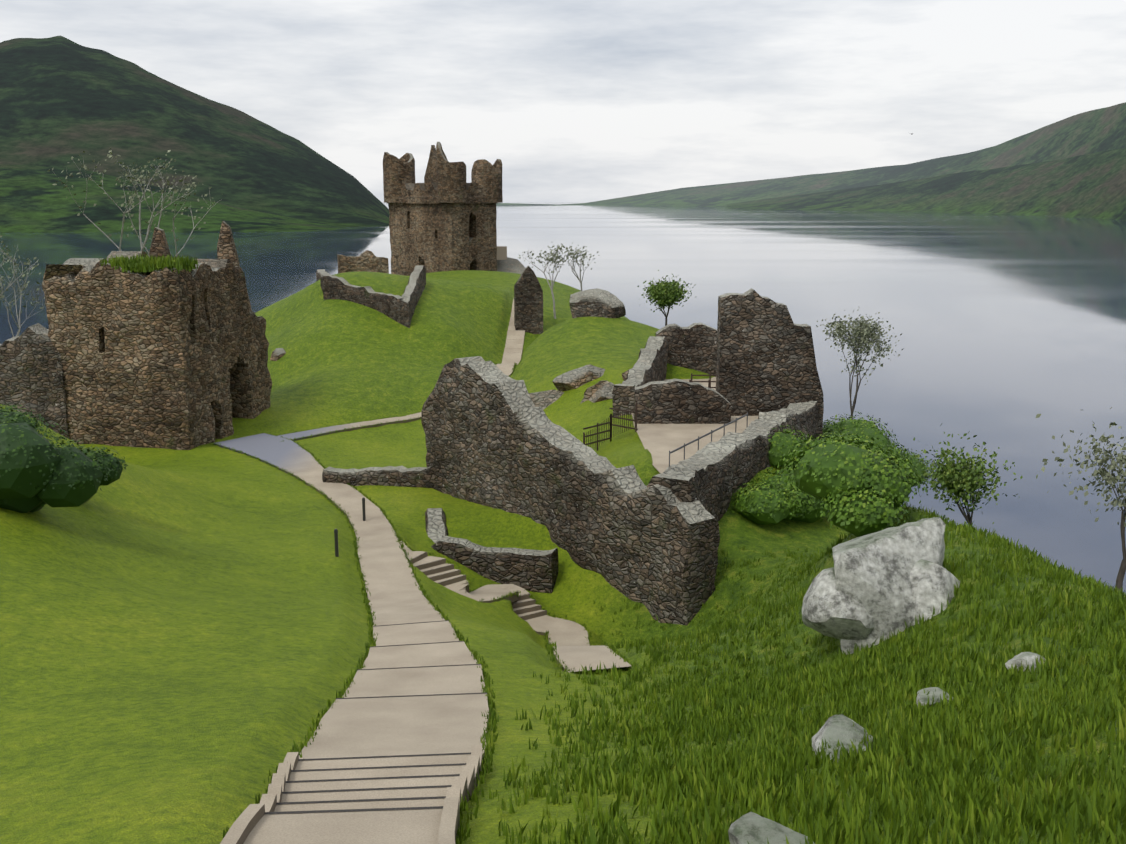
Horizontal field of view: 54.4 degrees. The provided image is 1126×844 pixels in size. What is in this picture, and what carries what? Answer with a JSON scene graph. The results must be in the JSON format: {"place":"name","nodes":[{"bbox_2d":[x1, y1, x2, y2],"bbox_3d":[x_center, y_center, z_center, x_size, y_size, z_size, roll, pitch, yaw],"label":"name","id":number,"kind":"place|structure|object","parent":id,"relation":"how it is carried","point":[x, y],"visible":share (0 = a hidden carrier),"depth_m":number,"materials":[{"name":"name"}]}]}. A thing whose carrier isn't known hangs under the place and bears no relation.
{"place":"outdoors","nodes":[
{"label":"outdoors","id":0,"kind":"place"},
{"bbox_2d":[0,164,344,232],"bbox_3d":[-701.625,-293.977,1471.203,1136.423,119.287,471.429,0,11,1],"label":"hill terrain","id":1,"kind":"structure","parent":0,"point":[33,199],"depth_m":1380.59,"materials":[{"name":"green plant"}]},
{"bbox_2d":[0,36,389,226],"bbox_3d":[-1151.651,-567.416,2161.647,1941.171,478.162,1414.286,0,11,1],"label":"hill terrain","id":2,"kind":"structure","parent":0,"point":[63,100],"depth_m":1895.78,"materials":[{"name":"green plant"}]},
{"bbox_2d":[214,433,488,843],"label":"path","id":3,"kind":"structure","parent":0,"point":[393,726],"depth_m":16.50,"materials":[{"name":"concrete"}]},
{"bbox_2d":[362,497,365,520],"bbox_3d":[-8.220,3.594,45.189,0.143,0.965,0.150,0,11,1],"label":"bollard","id":4,"kind":"object","parent":3,"relation":"on","point":[363,508],"visible":1,"depth_m":45.14,"materials":[{"name":"grey metal"}]},
{"bbox_2d":[264,620,486,813],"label":"step joints","id":5,"kind":"object","parent":3,"relation":"on","point":[345,810],"visible":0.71,"depth_m":11.69,"materials":[{"name":"grey"}]},
{"bbox_2d":[497,246,506,259],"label":"stone block","id":6,"kind":"structure","parent":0,"point":[501,252],"depth_m":125.54,"materials":[{"name":"beige stone"}]},
{"bbox_2d":[398,538,631,671],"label":"path","id":7,"kind":"structure","parent":0,"point":[575,650],"depth_m":38.86,"materials":[{"name":"concrete"}]},
{"bbox_2d":[413,552,545,616],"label":"stair risers","id":8,"kind":"object","parent":7,"relation":"on","point":[460,576],"visible":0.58,"depth_m":39.53,"materials":[{"name":"grey"}]},
{"bbox_2d":[496,203,566,205],"bbox_3d":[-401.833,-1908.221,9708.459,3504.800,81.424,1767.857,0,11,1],"label":"far hill terrain","id":9,"kind":"structure","parent":0,"point":[507,204],"depth_m":9414.29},
{"bbox_2d":[0,270,1125,843],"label":"grassy hill","id":10,"kind":"structure","parent":0,"point":[184,638],"depth_m":27.70,"materials":[{"name":"green plant"}]},
{"bbox_2d":[0,235,44,336],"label":"tree","id":11,"kind":"object","parent":10,"relation":"on","point":[21,290],"visible":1,"depth_m":75.91,"materials":[{"name":"grey plant"}]},
{"bbox_2d":[0,403,51,438],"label":"bush","id":12,"kind":"object","parent":10,"relation":"on","point":[18,417],"visible":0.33,"depth_m":31.05,"materials":[{"name":"green plant"}]},
{"bbox_2d":[0,323,68,438],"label":"stone wall","id":13,"kind":"structure","parent":10,"relation":"on","point":[31,371],"depth_m":58.77,"materials":[{"name":"grey stone"}]},
{"bbox_2d":[0,410,114,512],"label":"bush","id":14,"kind":"object","parent":10,"relation":"on","point":[38,471],"visible":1,"depth_m":29.37,"materials":[{"name":"green plant"}]},
{"bbox_2d":[60,444,127,485],"bbox_3d":[-15.569,1.634,35.107,2.920,1.756,2.269,0,11,1],"label":"bush","id":15,"kind":"object","parent":10,"relation":"on","point":[117,464],"visible":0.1,"depth_m":35.19,"materials":[{"name":"green plant"}]},
{"bbox_2d":[48,148,222,256],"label":"tree","id":16,"kind":"object","parent":10,"relation":"on","point":[143,193],"visible":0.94,"depth_m":73.70,"materials":[{"name":"grey plant"}]},
{"bbox_2d":[42,251,271,449],"bbox_3d":[-22.887,-3.995,62.740,8.528,11.276,9.729,2,12,12],"label":"gatehouse","id":17,"kind":"object","parent":10,"relation":"on","point":[166,358],"visible":0.92,"depth_m":58.59,"materials":[{"name":"brown stone"}]},
{"bbox_2d":[99,252,197,272],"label":"grass","id":18,"kind":"structure","parent":17,"relation":"on","point":[145,263],"depth_m":57.32,"materials":[{"name":"green plant"}]},
{"bbox_2d":[150,227,170,258],"bbox_3d":[-23.954,-9.579,65.334,1.118,4.036,1.148,-2,12,-9],"label":"stone pinnacle","id":19,"kind":"object","parent":17,"relation":"on","point":[159,243],"visible":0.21,"depth_m":64.67,"materials":[{"name":"brown stone"}]},
{"bbox_2d":[217,221,239,266],"bbox_3d":[-20.046,-9.813,65.595,1.118,4.392,1.117,-2,12,-9],"label":"stone pinnacle","id":20,"kind":"object","parent":17,"relation":"on","point":[226,248],"visible":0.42,"depth_m":64.99,"materials":[{"name":"brown stone"}]},
{"bbox_2d":[220,752,303,843],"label":"stair kerb","id":21,"kind":"structure","parent":10,"relation":"on","point":[245,822],"depth_m":10.23,"materials":[{"name":"concrete"}]},
{"bbox_2d":[270,348,285,360],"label":"rock","id":22,"kind":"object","parent":10,"relation":"on","point":[277,354],"visible":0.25,"depth_m":78.67,"materials":[{"name":"grey stone"}]},
{"bbox_2d":[334,529,338,556],"bbox_3d":[-7.632,4.068,36.872,0.143,0.965,0.150,0,11,1],"label":"bollard","id":23,"kind":"object","parent":10,"relation":"on","point":[336,542],"visible":0.94,"depth_m":36.83,"materials":[{"name":"grey metal"}]},
{"bbox_2d":[337,250,388,273],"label":"ruined stone wall","id":24,"kind":"structure","parent":10,"relation":"on","point":[368,261],"depth_m":106.35,"materials":[{"name":"brown stone"}]},
{"bbox_2d":[316,265,425,327],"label":"ruined wall","id":25,"kind":"structure","parent":10,"relation":"on","point":[399,309],"depth_m":83.55,"materials":[{"name":"grey stone"}]},
{"bbox_2d":[322,466,433,488],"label":"stub wall","id":26,"kind":"structure","parent":10,"relation":"on","point":[403,476],"depth_m":51.57,"materials":[{"name":"grey stone"}]},
{"bbox_2d":[278,299,524,440],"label":"footpath","id":27,"kind":"structure","parent":10,"relation":"on","point":[513,350],"depth_m":68.04,"materials":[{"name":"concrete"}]},
{"bbox_2d":[209,363,635,843],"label":"path edge grass","id":28,"kind":"structure","parent":10,"relation":"on","point":[464,805],"depth_m":22.43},
{"bbox_2d":[388,182,496,275],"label":"castle tower","id":29,"kind":"structure","parent":10,"relation":"on","point":[441,237],"depth_m":121.41,"materials":[{"name":"brown stone"}]},
{"bbox_2d":[383,152,414,202],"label":"turret","id":30,"kind":"object","parent":29,"relation":"on","point":[397,172],"visible":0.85,"depth_m":123.85,"materials":[{"name":"brown stone"}]},
{"bbox_2d":[424,145,436,189],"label":"wall fragment","id":31,"kind":"object","parent":29,"relation":"on","point":[430,175],"visible":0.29,"depth_m":120.64,"materials":[{"name":"brown stone"}]},
{"bbox_2d":[398,196,490,203],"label":"parapet","id":32,"kind":"structure","parent":29,"relation":"on","point":[433,199],"depth_m":120.31,"materials":[{"name":"brown stone"}]},
{"bbox_2d":[436,142,466,202],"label":"parapet wall","id":33,"kind":"structure","parent":29,"relation":"on","point":[451,182],"depth_m":116.84,"materials":[{"name":"brown stone"}]},
{"bbox_2d":[471,159,502,202],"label":"turret","id":34,"kind":"object","parent":29,"relation":"on","point":[486,175],"visible":0.85,"depth_m":120.58,"materials":[{"name":"brown stone"}]},
{"bbox_2d":[438,745,482,843],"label":"stair kerb","id":35,"kind":"structure","parent":10,"relation":"on","point":[461,784],"depth_m":10.49,"materials":[{"name":"concrete"}]},
{"bbox_2d":[425,508,557,592],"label":"retaining wall","id":36,"kind":"structure","parent":10,"relation":"on","point":[532,570],"depth_m":42.94,"materials":[{"name":"grey stone"}]},
{"bbox_2d":[497,257,524,273],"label":"boulder","id":37,"kind":"object","parent":10,"relation":"on","point":[511,265],"visible":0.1,"depth_m":126.18,"materials":[{"name":"grey stone"}]},
{"bbox_2d":[514,266,542,333],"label":"wall fragment","id":38,"kind":"object","parent":10,"relation":"on","point":[528,303],"visible":0.88,"depth_m":87.85,"materials":[{"name":"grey stone"}]},
{"bbox_2d":[529,389,563,409],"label":"rock","id":39,"kind":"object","parent":10,"relation":"on","point":[544,399],"visible":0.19,"depth_m":62.97,"materials":[{"name":"grey stone"}]},
{"bbox_2d":[518,243,578,318],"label":"bare tree trunk","id":40,"kind":"object","parent":10,"relation":"on","point":[555,256],"visible":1,"depth_m":91.38,"materials":[{"name":"grey plant"}]},
{"bbox_2d":[421,356,719,625],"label":"long wall","id":41,"kind":"structure","parent":10,"relation":"on","point":[495,437],"depth_m":43.40,"materials":[{"name":"grey stone"}]},
{"bbox_2d":[552,364,604,390],"bbox_3d":[1.337,-2.411,64.326,4.289,1.889,1.549,-6,13,-29],"label":"rock","id":42,"kind":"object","parent":10,"relation":"on","point":[575,378],"visible":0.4,"depth_m":63.66,"materials":[{"name":"grey stone"}]},
{"bbox_2d":[562,245,598,290],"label":"bare tree trunk","id":43,"kind":"object","parent":10,"relation":"on","point":[583,255],"visible":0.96,"depth_m":101.75,"materials":[{"name":"grey plant"}]},
{"bbox_2d":[569,288,625,317],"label":"boulder","id":44,"kind":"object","parent":10,"relation":"on","point":[596,302],"depth_m":77.83,"materials":[{"name":"grey stone"}]},
{"bbox_2d":[580,380,614,403],"bbox_3d":[2.865,-1.442,60.395,4.090,1.612,1.137,1,11,7],"label":"rock","id":45,"kind":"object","parent":10,"relation":"on","point":[601,390],"visible":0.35,"depth_m":60.51,"materials":[{"name":"grey stone"}]},
{"bbox_2d":[583,402,637,450],"bbox_3d":[2.122,0.347,52.238,2.631,2.746,1.425,-2,12,-10],"label":"metal fence","id":46,"kind":"object","parent":10,"relation":"on","point":[611,425],"visible":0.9,"depth_m":52.19,"materials":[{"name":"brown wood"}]},
{"bbox_2d":[622,370,657,380],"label":"rock","id":47,"kind":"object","parent":10,"relation":"on","point":[624,375],"visible":0.08,"depth_m":62.75,"materials":[{"name":"grey stone"}]},
{"bbox_2d":[612,336,668,416],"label":"hall wall","id":48,"kind":"structure","parent":10,"relation":"on","point":[650,365],"depth_m":61.10,"materials":[{"name":"grey stone"}]},
{"bbox_2d":[637,270,695,325],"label":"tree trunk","id":49,"kind":"object","parent":10,"relation":"on","point":[669,294],"visible":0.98,"depth_m":83.87,"materials":[{"name":"green plant"}]},
{"bbox_2d":[634,379,730,423],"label":"stone wall","id":50,"kind":"structure","parent":10,"relation":"on","point":[675,401],"depth_m":53.25,"materials":[{"name":"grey stone"}]},
{"bbox_2d":[655,322,716,376],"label":"hall back wall","id":51,"kind":"structure","parent":10,"relation":"on","point":[693,346],"depth_m":67.58,"materials":[{"name":"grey stone"}]},
{"bbox_2d":[632,377,757,472],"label":"platform gravel","id":52,"kind":"structure","parent":10,"relation":"on","point":[659,442],"depth_m":50.52,"materials":[{"name":"stone"}]},
{"bbox_2d":[689,380,715,387],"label":"railing","id":53,"kind":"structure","parent":52,"relation":"on","point":[708,381],"depth_m":59.09,"materials":[{"name":"brown wood"}]},
{"bbox_2d":[691,373,715,387],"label":"railing","id":54,"kind":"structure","parent":52,"relation":"on","point":[709,375],"depth_m":61.25,"materials":[{"name":"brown wood"}]},
{"bbox_2d":[669,412,747,466],"bbox_3d":[6.338,0.897,46.738,0.061,1.150,9.112,6,13,28],"label":"railing","id":55,"kind":"object","parent":52,"relation":"on","point":[711,432],"visible":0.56,"depth_m":46.63,"materials":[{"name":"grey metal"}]},
{"bbox_2d":[647,401,820,521],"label":"curtain wall","id":56,"kind":"structure","parent":10,"relation":"on","point":[711,477],"depth_m":44.16,"materials":[{"name":"grey stone"}]},
{"bbox_2d":[716,288,823,439],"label":"ruined stone wall","id":57,"kind":"structure","parent":10,"relation":"on","point":[766,360],"depth_m":54.85,"materials":[{"name":"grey stone"}]},
{"bbox_2d":[728,812,814,843],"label":"rock","id":58,"kind":"object","parent":10,"relation":"on","point":[752,828],"visible":1,"depth_m":7.14,"materials":[{"name":"grey stone"}]},
{"bbox_2d":[727,466,819,524],"bbox_3d":[8.596,2.940,43.911,4.349,2.090,3.209,-10,15,-41],"label":"bush","id":59,"kind":"object","parent":10,"relation":"on","point":[772,500],"visible":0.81,"depth_m":43.01,"materials":[{"name":"green plant"}]},
{"bbox_2d":[760,473,828,522],"bbox_3d":[10.297,3.004,45.126,5.257,2.143,4.317,0,11,1],"label":"bush","id":60,"kind":"object","parent":10,"relation":"on","point":[810,518],"depth_m":43.82,"materials":[{"name":"green plant"}]},
{"bbox_2d":[489,501,1125,843],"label":"grass tufts","id":61,"kind":"object","parent":10,"relation":"on","point":[923,740],"visible":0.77,"depth_m":12.35,"materials":[{"name":"green plant"}]},
{"bbox_2d":[767,425,871,467],"bbox_3d":[11.156,1.621,48.830,6.239,2.896,4.404,5,12,22],"label":"bush","id":62,"kind":"object","parent":10,"relation":"on","point":[781,444],"visible":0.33,"depth_m":47.97,"materials":[{"name":"green plant"}]},
{"bbox_2d":[802,567,873,639],"bbox_3d":[5.295,3.498,20.876,1.401,1.374,1.439,0,11,1],"label":"boulder","id":63,"kind":"object","parent":10,"relation":"on","point":[828,609],"visible":0.94,"depth_m":20.49,"materials":[{"name":"grey stone"}]},
{"bbox_2d":[812,714,872,762],"bbox_3d":[3.056,3.522,11.714,0.819,0.301,1.245,0,11,1],"label":"rock","id":64,"kind":"object","parent":10,"relation":"on","point":[841,728],"visible":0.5,"depth_m":11.82,"materials":[{"name":"grey stone"}]},
{"bbox_2d":[775,431,926,536],"bbox_3d":[7.824,1.573,30.458,4.478,2.507,4.069,11,16,42],"label":"bush","id":65,"kind":"object","parent":10,"relation":"on","point":[861,491],"visible":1,"depth_m":29.40,"materials":[{"name":"green plant"}]},
{"bbox_2d":[816,309,903,419],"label":"tree","id":66,"kind":"object","parent":10,"relation":"on","point":[865,331],"visible":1,"depth_m":68.76,"materials":[{"name":"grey plant"}]},
{"bbox_2d":[823,411,901,453],"bbox_3d":[14.603,1.150,57.253,5.781,3.139,5.727,0,11,1],"label":"bush","id":67,"kind":"object","parent":10,"relation":"on","point":[865,429],"visible":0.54,"depth_m":56.42,"materials":[{"name":"green plant"}]},
{"bbox_2d":[832,517,945,654],"bbox_3d":[6.247,3.239,21.237,2.061,2.665,2.372,4,12,20],"label":"boulder","id":68,"kind":"object","parent":10,"relation":"on","point":[872,573],"visible":0.6,"depth_m":20.44,"materials":[{"name":"grey stone"}]},
{"bbox_2d":[880,440,919,486],"bbox_3d":[14.754,2.369,54.727,5.897,2.664,5.697,0,11,1],"label":"bush","id":69,"kind":"object","parent":10,"relation":"on","point":[900,454],"visible":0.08,"depth_m":55.28,"materials":[{"name":"green plant"}]},
{"bbox_2d":[896,447,933,486],"bbox_3d":[17.689,2.781,61.322,8.090,2.941,5.914,-6,13,-28],"label":"bush","id":70,"kind":"object","parent":10,"relation":"on","point":[914,460],"visible":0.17,"depth_m":59.85,"materials":[{"name":"green plant"}]},
{"bbox_2d":[916,687,952,706],"bbox_3d":[4.735,3.599,14.197,0.616,0.188,0.427,-6,13,-28],"label":"rock","id":71,"kind":"object","parent":10,"relation":"on","point":[922,697],"visible":0.56,"depth_m":14.13,"materials":[{"name":"grey stone"}]},
{"bbox_2d":[910,559,959,625],"bbox_3d":[7.023,3.470,20.989,1.432,1.798,2.282,0,11,1],"label":"boulder","id":72,"kind":"object","parent":10,"relation":"on","point":[932,584],"visible":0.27,"depth_m":20.35,"materials":[{"name":"grey stone"}]},
{"bbox_2d":[913,424,1037,526],"bbox_3d":[11.650,2.127,31.345,3.469,4.091,3.622,-10,15,-41],"label":"young tree","id":73,"kind":"object","parent":10,"relation":"on","point":[962,479],"visible":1,"depth_m":31.08,"materials":[{"name":"green plant"}]},
{"bbox_2d":[1005,652,1045,671],"bbox_3d":[6.355,3.297,14.906,0.581,0.281,0.383,7,13,30],"label":"rock","id":74,"kind":"object","parent":10,"relation":"on","point":[1029,657],"visible":0.42,"depth_m":14.85,"materials":[{"name":"grey stone"}]},
{"bbox_2d":[1036,407,1125,589],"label":"tree","id":75,"kind":"object","parent":10,"relation":"on","point":[1111,478],"visible":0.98,"depth_m":20.99,"materials":[{"name":"grey plant"}]},
{"bbox_2d":[0,202,1125,594],"bbox_3d":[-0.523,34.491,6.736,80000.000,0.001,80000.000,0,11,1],"label":"loch water","id":76,"kind":"structure","parent":0,"point":[1008,326],"depth_m":416.47,"materials":[{"name":"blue liquid"}]},
{"bbox_2d":[0,0,1125,201],"label":"sky","id":77,"kind":"structure","parent":0,"point":[576,100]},
{"bbox_2d":[560,102,1125,206],"bbox_3d":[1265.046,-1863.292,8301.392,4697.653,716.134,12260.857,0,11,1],"label":"hill","id":78,"kind":"structure","parent":0,"point":[1094,131],"depth_m":6016.29,"materials":[{"name":"green plant"}]},
{"bbox_2d":[727,148,1125,220],"bbox_3d":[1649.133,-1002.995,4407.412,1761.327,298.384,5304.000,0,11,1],"label":"hill terrain","id":79,"kind":"structure","parent":0,"point":[1092,185],"depth_m":3363.98,"materials":[{"name":"green plant"}]}
]}

